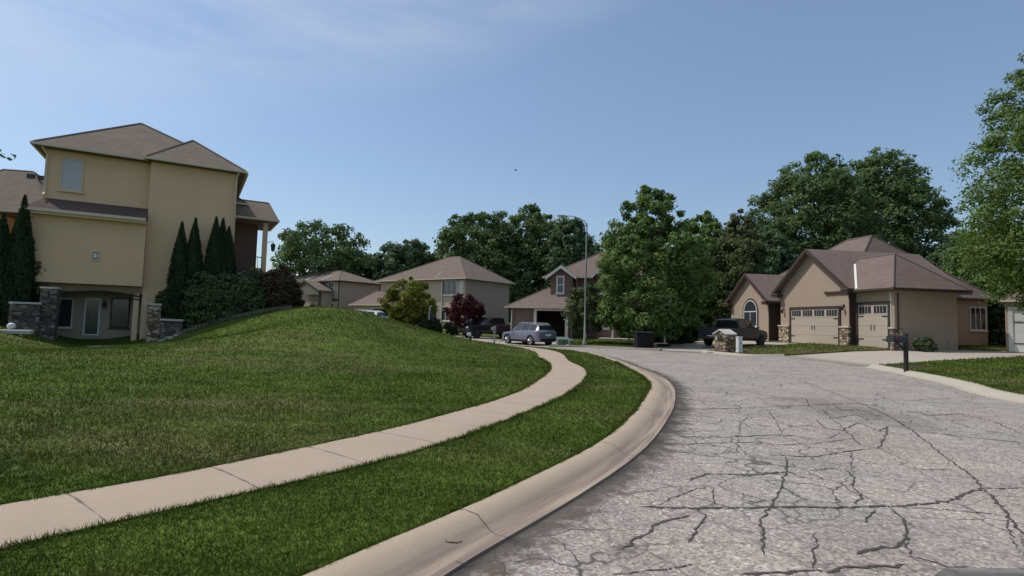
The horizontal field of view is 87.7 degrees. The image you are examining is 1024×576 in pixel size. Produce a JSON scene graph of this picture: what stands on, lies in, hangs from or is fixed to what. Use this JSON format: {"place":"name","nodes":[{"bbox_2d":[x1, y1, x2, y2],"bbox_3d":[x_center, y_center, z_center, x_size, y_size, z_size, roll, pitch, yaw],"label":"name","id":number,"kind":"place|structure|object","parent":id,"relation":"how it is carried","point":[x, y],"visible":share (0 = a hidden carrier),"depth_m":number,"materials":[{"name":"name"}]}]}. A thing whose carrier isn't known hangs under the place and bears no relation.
{"place":"outdoors","nodes":[
{"label":"outdoors","id":0,"kind":"place"},
{"bbox_2d":[0,343,585,548],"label":"sidewalk","id":1,"kind":"structure","parent":0,"point":[31,517],"depth_m":4.71,"materials":[{"name":"beige concrete"}]},
{"bbox_2d":[358,310,387,317],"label":"parked suv","id":2,"kind":"object","parent":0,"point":[378,312],"visible":0.09,"depth_m":45.17,"materials":[{"name":"white paint"}]},
{"bbox_2d":[452,335,502,343],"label":"driveway","id":3,"kind":"structure","parent":0,"point":[490,339],"depth_m":46.51,"materials":[{"name":"concrete"}]},
{"bbox_2d":[458,317,510,338],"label":"parked pickup","id":4,"kind":"object","parent":3,"relation":"on","point":[482,325],"visible":0.67,"depth_m":47.82,"materials":[{"name":"black paint"}]},
{"bbox_2d":[0,305,1023,575],"bbox_3d":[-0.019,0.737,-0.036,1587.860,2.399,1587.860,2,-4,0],"label":"ground","id":5,"kind":"structure","parent":0,"point":[334,341],"depth_m":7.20,"materials":[{"name":"green plant"}]},
{"bbox_2d":[0,213,12,319],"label":"arborvitae","id":6,"kind":"object","parent":5,"relation":"on","point":[4,234],"visible":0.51,"depth_m":24.28,"materials":[{"name":"green plant"}]},
{"bbox_2d":[0,149,15,160],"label":"young tree","id":7,"kind":"object","parent":5,"relation":"on","point":[8,158],"visible":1,"depth_m":6.12,"materials":[{"name":"green plant"}]},
{"bbox_2d":[6,323,15,329],"bbox_3d":[-21.374,1.714,22.755,0.300,0.460,0.292,2,-4,0],"label":"globe light","id":8,"kind":"object","parent":5,"relation":"on","point":[10,326],"visible":0.92,"depth_m":22.68,"materials":[{"name":"white glass"}]},
{"bbox_2d":[0,329,33,334],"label":"edging slab","id":9,"kind":"structure","parent":5,"relation":"on","point":[29,332],"depth_m":22.53,"materials":[{"name":"grey concrete"}]},
{"bbox_2d":[0,194,36,325],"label":"arborvitae","id":10,"kind":"object","parent":5,"relation":"on","point":[20,262],"visible":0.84,"depth_m":24.28,"materials":[{"name":"green plant"}]},
{"bbox_2d":[0,169,43,292],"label":"stucco house","id":11,"kind":"structure","parent":5,"relation":"on","point":[16,186],"depth_m":35.59,"materials":[{"name":"brown"}]},
{"bbox_2d":[8,302,40,335],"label":"retaining wall","id":12,"kind":"structure","parent":5,"relation":"on","point":[23,315],"depth_m":23.68,"materials":[{"name":"grey stone"}]},
{"bbox_2d":[12,260,49,301],"bbox_3d":[-22.965,0.068,25.150,1.882,4.180,1.916,-2,-5,44],"label":"shrub","id":13,"kind":"object","parent":5,"relation":"on","point":[36,296],"visible":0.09,"depth_m":25.10,"materials":[{"name":"green plant"}]},
{"bbox_2d":[38,286,61,339],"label":"stone pillar","id":14,"kind":"structure","parent":5,"relation":"on","point":[49,301],"depth_m":24.42,"materials":[{"name":"stone"}]},
{"bbox_2d":[18,123,279,347],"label":"stucco house","id":15,"kind":"structure","parent":5,"relation":"on","point":[112,209],"depth_m":27.53,"materials":[{"name":"beige paint"}]},
{"bbox_2d":[58,298,73,328],"bbox_3d":[-22.436,1.288,26.751,0.741,1.544,0.100,4,-4,-31],"label":"window","id":16,"kind":"structure","parent":15,"relation":"in","point":[66,304],"depth_m":26.80,"materials":[{"name":"black glass"}]},
{"bbox_2d":[57,157,84,193],"bbox_3d":[-21.927,-5.614,26.560,1.021,1.724,0.100,4,-4,-31],"label":"window","id":17,"kind":"structure","parent":15,"relation":"in","point":[72,169],"depth_m":26.58,"materials":[{"name":"grey glass"}]},
{"bbox_2d":[82,298,100,334],"bbox_3d":[-21.523,1.467,27.294,0.658,1.911,0.098,4,-4,-31],"label":"patio door","id":18,"kind":"structure","parent":15,"relation":"in","point":[91,322],"depth_m":27.33,"materials":[{"name":"grey glass"}]},
{"bbox_2d":[108,298,129,328],"bbox_3d":[-20.513,1.341,27.906,0.928,1.607,0.100,4,-4,-31],"label":"window","id":19,"kind":"structure","parent":15,"relation":"in","point":[120,307],"depth_m":27.93,"materials":[{"name":"grey glass"}]},
{"bbox_2d":[145,303,161,342],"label":"stone pillar","id":20,"kind":"structure","parent":5,"relation":"on","point":[153,320],"depth_m":26.85,"materials":[{"name":"stone"}]},
{"bbox_2d":[154,288,169,325],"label":"shrub","id":21,"kind":"object","parent":5,"relation":"on","point":[160,297],"visible":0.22,"depth_m":27.36,"materials":[{"name":"green plant"}]},
{"bbox_2d":[160,319,185,339],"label":"retaining wall","id":22,"kind":"structure","parent":5,"relation":"on","point":[169,327],"depth_m":26.76,"materials":[{"name":"grey stone"}]},
{"bbox_2d":[163,221,188,328],"bbox_3d":[-17.165,-0.493,27.496,1.174,6.025,1.169,4,-4,-36],"label":"arborvitae","id":23,"kind":"object","parent":5,"relation":"on","point":[177,273],"visible":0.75,"depth_m":27.16,"materials":[{"name":"green plant"}]},
{"bbox_2d":[161,289,201,325],"bbox_3d":[-17.378,0.960,27.908,2.724,2.988,1.972,2,-4,0],"label":"shrub","id":24,"kind":"object","parent":5,"relation":"on","point":[179,314],"visible":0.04,"depth_m":27.23,"materials":[{"name":"green plant"}]},
{"bbox_2d":[179,217,203,327],"bbox_3d":[-16.673,-0.755,27.863,1.188,6.000,1.188,4,-4,-33],"label":"arborvitae","id":25,"kind":"object","parent":5,"relation":"on","point":[194,263],"visible":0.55,"depth_m":27.64,"materials":[{"name":"green plant"}]},
{"bbox_2d":[180,270,227,326],"bbox_3d":[-16.012,0.637,27.737,2.490,3.122,2.974,2,-4,0],"label":"shrub","id":26,"kind":"object","parent":5,"relation":"on","point":[201,298],"visible":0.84,"depth_m":27.11,"materials":[{"name":"green plant"}]},
{"bbox_2d":[202,216,223,320],"bbox_3d":[-15.904,-0.988,28.406,1.177,5.804,1.166,4,-4,-38],"label":"arborvitae","id":27,"kind":"object","parent":5,"relation":"on","point":[213,258],"visible":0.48,"depth_m":28.20,"materials":[{"name":"green plant"}]},
{"bbox_2d":[215,218,228,290],"bbox_3d":[-15.765,-1.025,28.833,1.128,5.658,1.156,4,-4,-36],"label":"arborvitae","id":28,"kind":"object","parent":5,"relation":"on","point":[224,235],"visible":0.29,"depth_m":28.74,"materials":[{"name":"green plant"}]},
{"bbox_2d":[200,270,259,319],"bbox_3d":[-14.951,0.449,28.409,3.008,2.783,2.562,3,-4,-21],"label":"shrub","id":29,"kind":"object","parent":5,"relation":"on","point":[231,308],"visible":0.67,"depth_m":27.65,"materials":[{"name":"green plant"}]},
{"bbox_2d":[223,226,236,294],"bbox_3d":[-15.525,-0.860,29.067,1.187,5.174,1.152,4,-4,-32],"label":"arborvitae","id":30,"kind":"object","parent":5,"relation":"on","point":[231,261],"visible":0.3,"depth_m":28.99,"materials":[{"name":"green plant"}]},
{"bbox_2d":[176,305,291,334],"bbox_3d":[-14.293,1.738,27.640,5.326,1.844,0.388,3,-4,-19],"label":"garden edging","id":31,"kind":"object","parent":5,"relation":"on","point":[194,327],"visible":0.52,"depth_m":27.45,"materials":[{"name":"grey stone"}]},
{"bbox_2d":[229,265,271,312],"bbox_3d":[-13.985,0.185,28.842,2.410,2.898,2.819,4,-4,-31],"label":"shrub","id":32,"kind":"object","parent":5,"relation":"on","point":[255,272],"visible":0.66,"depth_m":28.14,"materials":[{"name":"green plant"}]},
{"bbox_2d":[249,269,294,309],"bbox_3d":[-13.157,0.180,29.221,2.504,2.580,2.594,2,-4,0],"label":"shrub","id":33,"kind":"object","parent":5,"relation":"on","point":[275,279],"visible":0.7,"depth_m":28.62,"materials":[{"name":"brown plant"}]},
{"bbox_2d":[271,264,299,284],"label":"shrub","id":34,"kind":"object","parent":5,"relation":"on","point":[283,269],"visible":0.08,"depth_m":31.66,"materials":[{"name":"green plant"}]},
{"bbox_2d":[272,275,304,307],"bbox_3d":[-12.585,0.296,29.788,2.084,2.080,1.949,5,-5,-44],"label":"shrub","id":35,"kind":"object","parent":5,"relation":"on","point":[293,286],"visible":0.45,"depth_m":29.66,"materials":[{"name":"red plant"}]},
{"bbox_2d":[270,218,377,276],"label":"shade tree","id":36,"kind":"object","parent":5,"relation":"on","point":[293,246],"visible":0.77,"depth_m":75.22,"materials":[{"name":"green plant"}]},
{"bbox_2d":[295,270,380,309],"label":"two storey house","id":37,"kind":"structure","parent":5,"relation":"on","point":[341,289],"depth_m":67.42,"materials":[{"name":"grey paint"}]},
{"bbox_2d":[328,282,333,293],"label":"window","id":38,"kind":"structure","parent":37,"relation":"in","point":[330,284],"depth_m":67.05,"materials":[{"name":"grey glass"}]},
{"bbox_2d":[330,248,377,278],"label":"shade tree","id":39,"kind":"object","parent":5,"relation":"on","point":[364,270],"visible":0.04,"depth_m":81.15,"materials":[{"name":"green plant"}]},
{"bbox_2d":[365,238,435,290],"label":"shade tree","id":40,"kind":"object","parent":5,"relation":"on","point":[398,258],"visible":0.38,"depth_m":80.16,"materials":[{"name":"green plant"}]},
{"bbox_2d":[377,276,437,325],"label":"ornamental tree","id":41,"kind":"object","parent":5,"relation":"on","point":[408,308],"visible":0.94,"depth_m":49.69,"materials":[{"name":"green plant"}]},
{"bbox_2d":[414,317,429,328],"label":"shrub","id":42,"kind":"object","parent":5,"relation":"on","point":[422,322],"visible":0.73,"depth_m":49.60,"materials":[{"name":"green plant"}]},
{"bbox_2d":[348,254,515,330],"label":"two storey house","id":43,"kind":"structure","parent":5,"relation":"on","point":[446,279],"depth_m":61.66,"materials":[{"name":"beige paint"}]},
{"bbox_2d":[373,309,387,316],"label":"garage door","id":44,"kind":"structure","parent":43,"relation":"in","point":[383,310],"depth_m":60.94,"materials":[{"name":"white"}]},
{"bbox_2d":[429,307,437,320],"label":"window","id":45,"kind":"structure","parent":43,"relation":"in","point":[431,316],"depth_m":60.82,"materials":[{"name":"grey glass"}]},
{"bbox_2d":[441,306,449,321],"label":"window","id":46,"kind":"structure","parent":43,"relation":"in","point":[444,318],"depth_m":59.66,"materials":[{"name":"white glass"}]},
{"bbox_2d":[440,280,457,295],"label":"window","id":47,"kind":"structure","parent":43,"relation":"in","point":[450,287],"depth_m":59.47,"materials":[{"name":"grey glass"}]},
{"bbox_2d":[428,317,442,332],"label":"shrub","id":48,"kind":"object","parent":5,"relation":"on","point":[435,325],"visible":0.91,"depth_m":50.51,"materials":[{"name":"green plant"}]},
{"bbox_2d":[442,320,458,334],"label":"shrub","id":49,"kind":"object","parent":5,"relation":"on","point":[450,328],"visible":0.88,"depth_m":50.45,"materials":[{"name":"green plant"}]},
{"bbox_2d":[443,292,485,336],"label":"ornamental tree","id":50,"kind":"object","parent":5,"relation":"on","point":[470,307],"visible":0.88,"depth_m":48.23,"materials":[{"name":"red plant"}]},
{"bbox_2d":[465,319,471,338],"bbox_3d":[-2.538,2.493,30.573,0.335,1.480,0.647,0,-4,23],"label":"post mailbox","id":51,"kind":"object","parent":5,"relation":"on","point":[469,333],"visible":0.93,"depth_m":30.72,"materials":[{"name":"black paint"}]},
{"bbox_2d":[431,211,526,322],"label":"shade tree","id":52,"kind":"object","parent":5,"relation":"on","point":[459,230],"visible":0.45,"depth_m":81.79,"materials":[{"name":"green plant"}]},
{"bbox_2d":[491,326,495,341],"bbox_3d":[-1.348,3.488,38.598,0.220,1.510,0.647,0,-4,17],"label":"post mailbox","id":53,"kind":"object","parent":5,"relation":"on","point":[494,329],"visible":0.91,"depth_m":38.78,"materials":[{"name":"metal"}]},
{"bbox_2d":[474,203,574,320],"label":"shade tree","id":54,"kind":"object","parent":5,"relation":"on","point":[536,223],"visible":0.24,"depth_m":85.34,"materials":[{"name":"green plant"}]},
{"bbox_2d":[554,337,568,344],"bbox_3d":[3.673,3.909,38.638,1.050,0.700,1.000,2,-4,-6],"label":"transformer box","id":55,"kind":"object","parent":5,"relation":"on","point":[562,340],"visible":0.71,"depth_m":38.26,"materials":[{"name":"green paint"}]},
{"bbox_2d":[535,216,595,292],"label":"shade tree","id":56,"kind":"object","parent":5,"relation":"on","point":[576,238],"visible":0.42,"depth_m":82.27,"materials":[{"name":"green plant"}]},
{"bbox_2d":[557,215,587,344],"bbox_3d":[4.147,-0.492,37.108,2.293,9.277,0.323,2,-4,0],"label":"street lamp","id":57,"kind":"object","parent":5,"relation":"on","point":[585,334],"visible":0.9,"depth_m":37.06,"materials":[{"name":"metal"}]},
{"bbox_2d":[504,251,654,340],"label":"gabled house","id":58,"kind":"structure","parent":5,"relation":"on","point":[546,305],"depth_m":47.64,"materials":[{"name":"brown"}]},
{"bbox_2d":[514,310,529,327],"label":"garage door","id":59,"kind":"structure","parent":58,"relation":"in","point":[520,315],"depth_m":47.19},
{"bbox_2d":[556,276,564,294],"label":"window","id":60,"kind":"structure","parent":58,"relation":"in","point":[560,280],"depth_m":47.82,"materials":[{"name":"white glass"}]},
{"bbox_2d":[601,323,609,329],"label":"window","id":61,"kind":"structure","parent":58,"relation":"in","point":[605,327],"depth_m":46.09,"materials":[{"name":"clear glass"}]},
{"bbox_2d":[561,283,611,341],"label":"ornamental tree","id":62,"kind":"object","parent":5,"relation":"on","point":[573,306],"visible":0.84,"depth_m":40.20,"materials":[{"name":"green plant"}]},
{"bbox_2d":[592,242,605,254],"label":"shade tree","id":63,"kind":"object","parent":5,"relation":"on","point":[597,248],"visible":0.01,"depth_m":91.34,"materials":[{"name":"green plant"}]},
{"bbox_2d":[593,184,723,340],"bbox_3d":[10.233,-1.580,38.014,9.173,11.788,8.215,2,-4,0],"label":"maple tree","id":64,"kind":"object","parent":5,"relation":"on","point":[627,261],"visible":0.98,"depth_m":36.46,"materials":[{"name":"green plant"}]},
{"bbox_2d":[654,334,663,341],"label":"shrub","id":65,"kind":"object","parent":5,"relation":"on","point":[657,339],"visible":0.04,"depth_m":42.30,"materials":[{"name":"green plant"}]},
{"bbox_2d":[662,323,686,343],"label":"shrub","id":66,"kind":"object","parent":5,"relation":"on","point":[679,340],"visible":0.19,"depth_m":40.56,"materials":[{"name":"green plant"}]},
{"bbox_2d":[682,319,701,342],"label":"shrub","id":67,"kind":"object","parent":5,"relation":"on","point":[692,336],"visible":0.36,"depth_m":41.49,"materials":[{"name":"green plant"}]},
{"bbox_2d":[665,210,734,331],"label":"shade tree","id":68,"kind":"object","parent":5,"relation":"on","point":[706,237],"visible":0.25,"depth_m":63.69,"materials":[{"name":"green plant"}]},
{"bbox_2d":[712,329,736,351],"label":"stone mailbox pillar","id":69,"kind":"structure","parent":5,"relation":"on","point":[724,340],"depth_m":29.62,"materials":[{"name":"stone"}]},
{"bbox_2d":[736,337,742,352],"bbox_3d":[12.389,3.142,29.081,0.360,0.970,0.300,3,-4,-17],"label":"utility pedestal","id":70,"kind":"object","parent":5,"relation":"on","point":[739,344],"visible":0.77,"depth_m":28.98,"materials":[{"name":"white plastic"}]},
{"bbox_2d":[705,208,778,326],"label":"shade tree","id":71,"kind":"object","parent":5,"relation":"on","point":[735,235],"visible":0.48,"depth_m":60.96,"materials":[{"name":"green plant"}]},
{"bbox_2d":[733,225,795,283],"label":"shade tree","id":72,"kind":"object","parent":5,"relation":"on","point":[779,256],"visible":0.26,"depth_m":58.65,"materials":[{"name":"green plant"}]},
{"bbox_2d":[741,150,892,267],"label":"shade tree","id":73,"kind":"object","parent":5,"relation":"on","point":[812,217],"visible":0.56,"depth_m":63.41,"materials":[{"name":"green plant"}]},
{"bbox_2d":[723,235,998,350],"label":"garage house","id":74,"kind":"structure","parent":5,"relation":"on","point":[871,290],"depth_m":34.88,"materials":[{"name":"beige paint"}]},
{"bbox_2d":[743,298,757,327],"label":"window","id":75,"kind":"structure","parent":74,"relation":"in","point":[750,308],"depth_m":43.47,"materials":[{"name":"white glass"}]},
{"bbox_2d":[791,308,837,344],"bbox_3d":[20.499,2.603,36.251,0.090,2.358,4.569,2,-4,-8],"label":"garage door","id":76,"kind":"structure","parent":74,"relation":"in","point":[819,326],"depth_m":36.09,"materials":[{"name":"beige paint"}]},
{"bbox_2d":[858,304,887,347],"bbox_3d":[21.537,2.261,31.826,0.090,2.549,2.203,2,-4,-8],"label":"garage door","id":77,"kind":"structure","parent":74,"relation":"in","point":[872,319],"depth_m":31.79,"materials":[{"name":"beige paint"}]},
{"bbox_2d":[969,306,988,331],"bbox_3d":[31.825,2.125,36.394,1.438,1.700,0.100,2,-4,-8],"label":"window","id":78,"kind":"structure","parent":74,"relation":"in","point":[977,315],"depth_m":36.41,"materials":[{"name":"white glass"}]},
{"bbox_2d":[829,146,964,256],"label":"shade tree","id":79,"kind":"object","parent":5,"relation":"on","point":[896,186],"visible":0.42,"depth_m":66.48,"materials":[{"name":"green plant"}]},
{"bbox_2d":[886,332,908,371],"bbox_3d":[13.390,2.294,18.468,0.687,1.560,0.312,2,-4,-9],"label":"post mailbox","id":80,"kind":"object","parent":5,"relation":"on","point":[903,339],"visible":0.9,"depth_m":18.45,"materials":[{"name":"black paint"}]},
{"bbox_2d":[897,366,925,367],"bbox_3d":[15.393,3.021,20.425,2.684,0.094,0.918,4,-4,-31],"label":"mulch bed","id":81,"kind":"object","parent":5,"relation":"on","point":[912,366],"visible":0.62,"depth_m":20.14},
{"bbox_2d":[910,337,938,351],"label":"shrub","id":82,"kind":"object","parent":5,"relation":"on","point":[924,343],"visible":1,"depth_m":29.56,"materials":[{"name":"green plant"}]},
{"bbox_2d":[925,229,1001,330],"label":"shade tree","id":83,"kind":"object","parent":5,"relation":"on","point":[936,255],"visible":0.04,"depth_m":58.54,"materials":[{"name":"green plant"}]},
{"bbox_2d":[940,228,1018,297],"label":"shade tree","id":84,"kind":"object","parent":5,"relation":"on","point":[965,276],"visible":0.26,"depth_m":49.65,"materials":[{"name":"green plant"}]},
{"bbox_2d":[947,50,1023,314],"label":"maple tree","id":85,"kind":"object","parent":5,"relation":"on","point":[1004,235],"visible":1,"depth_m":26.28,"materials":[{"name":"green plant"}]},
{"bbox_2d":[987,301,1005,345],"bbox_3d":[33.659,2.403,37.048,2.365,3.538,2.832,2,-4,0],"label":"shrub","id":86,"kind":"object","parent":5,"relation":"on","point":[996,321],"visible":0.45,"depth_m":36.43,"materials":[{"name":"green plant"}]},
{"bbox_2d":[999,292,1023,352],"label":"white garage house","id":87,"kind":"structure","parent":5,"relation":"on","point":[1014,323],"depth_m":29.88,"materials":[{"name":"beige paint"}]},
{"bbox_2d":[1013,310,1023,352],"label":"garage door","id":88,"kind":"structure","parent":87,"relation":"in","point":[1018,319],"depth_m":29.73,"materials":[{"name":"white paint"}]},
{"bbox_2d":[0,0,1023,321],"label":"sky","id":89,"kind":"structure","parent":0,"point":[387,120],"materials":[{"name":"blue"}]},
{"bbox_2d":[501,340,555,346],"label":"driveway","id":90,"kind":"structure","parent":0,"point":[538,344],"depth_m":41.49,"materials":[{"name":"concrete"}]},
{"bbox_2d":[502,322,556,345],"bbox_3d":[1.252,3.483,40.849,2.284,1.704,4.740,4,-4,-37],"label":"parked suv","id":91,"kind":"object","parent":90,"relation":"on","point":[530,334],"visible":0.99,"depth_m":39.45,"materials":[{"name":"blue paint"}]},
{"bbox_2d":[653,340,796,351],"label":"driveway","id":92,"kind":"structure","parent":0,"point":[698,346],"depth_m":37.25,"materials":[{"name":"concrete"}]},
{"bbox_2d":[656,296,671,346],"bbox_3d":[10.257,2.216,36.151,1.100,3.450,1.364,-1,-4,31],"label":"basketball hoop","id":93,"kind":"object","parent":92,"relation":"on","point":[667,345],"visible":0.22,"depth_m":35.87,"materials":[{"name":"black plastic"}]},
{"bbox_2d":[698,318,767,346],"bbox_3d":[15.285,3.051,36.689,5.935,1.950,2.360,4,-5,-38],"label":"parked pickup","id":94,"kind":"object","parent":92,"relation":"on","point":[746,329],"visible":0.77,"depth_m":35.96,"materials":[{"name":"grey paint"}]},
{"bbox_2d":[448,347,1023,575],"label":"road","id":95,"kind":"structure","parent":0,"point":[593,531],"depth_m":5.14,"materials":[{"name":"grey asphalt"}]},
{"bbox_2d":[303,346,675,575],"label":"kerb","id":96,"kind":"structure","parent":95,"relation":"on","point":[479,528],"depth_m":4.03,"materials":[{"name":"concrete"}]},
{"bbox_2d":[445,539,462,543],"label":"dry twig","id":97,"kind":"object","parent":96,"relation":"on","point":[453,542],"visible":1,"depth_m":3.30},
{"bbox_2d":[549,345,661,350],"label":"kerb","id":98,"kind":"structure","parent":95,"relation":"on","point":[653,349],"depth_m":34.30,"materials":[{"name":"concrete"}]},
{"bbox_2d":[633,331,655,347],"bbox_3d":[8.105,3.218,32.790,1.200,1.097,0.860,2,-4,-6],"label":"wheelie bin","id":99,"kind":"object","parent":98,"relation":"on","point":[643,339],"visible":0.86,"depth_m":32.46,"materials":[{"name":"black plastic"}]},
{"bbox_2d":[700,350,785,356],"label":"kerb","id":100,"kind":"structure","parent":95,"relation":"on","point":[749,355],"depth_m":27.86,"materials":[{"name":"concrete"}]},
{"bbox_2d":[610,377,1023,574],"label":"road cracks","id":101,"kind":"object","parent":95,"relation":"on","point":[898,544],"visible":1,"depth_m":4.49,"materials":[{"name":"black asphalt"}]},
{"bbox_2d":[864,364,1023,404],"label":"kerb","id":102,"kind":"structure","parent":95,"relation":"on","point":[973,388],"depth_m":14.70,"materials":[{"name":"concrete"}]},
{"bbox_2d":[935,568,1023,575],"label":"camera car","id":103,"kind":"object","parent":95,"relation":"on","point":[982,572],"visible":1,"depth_m":1.45,"materials":[{"name":"grey paint"}]},
{"bbox_2d":[786,350,1023,365],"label":"driveway","id":104,"kind":"structure","parent":0,"point":[864,358],"depth_m":27.45,"materials":[{"name":"concrete"}]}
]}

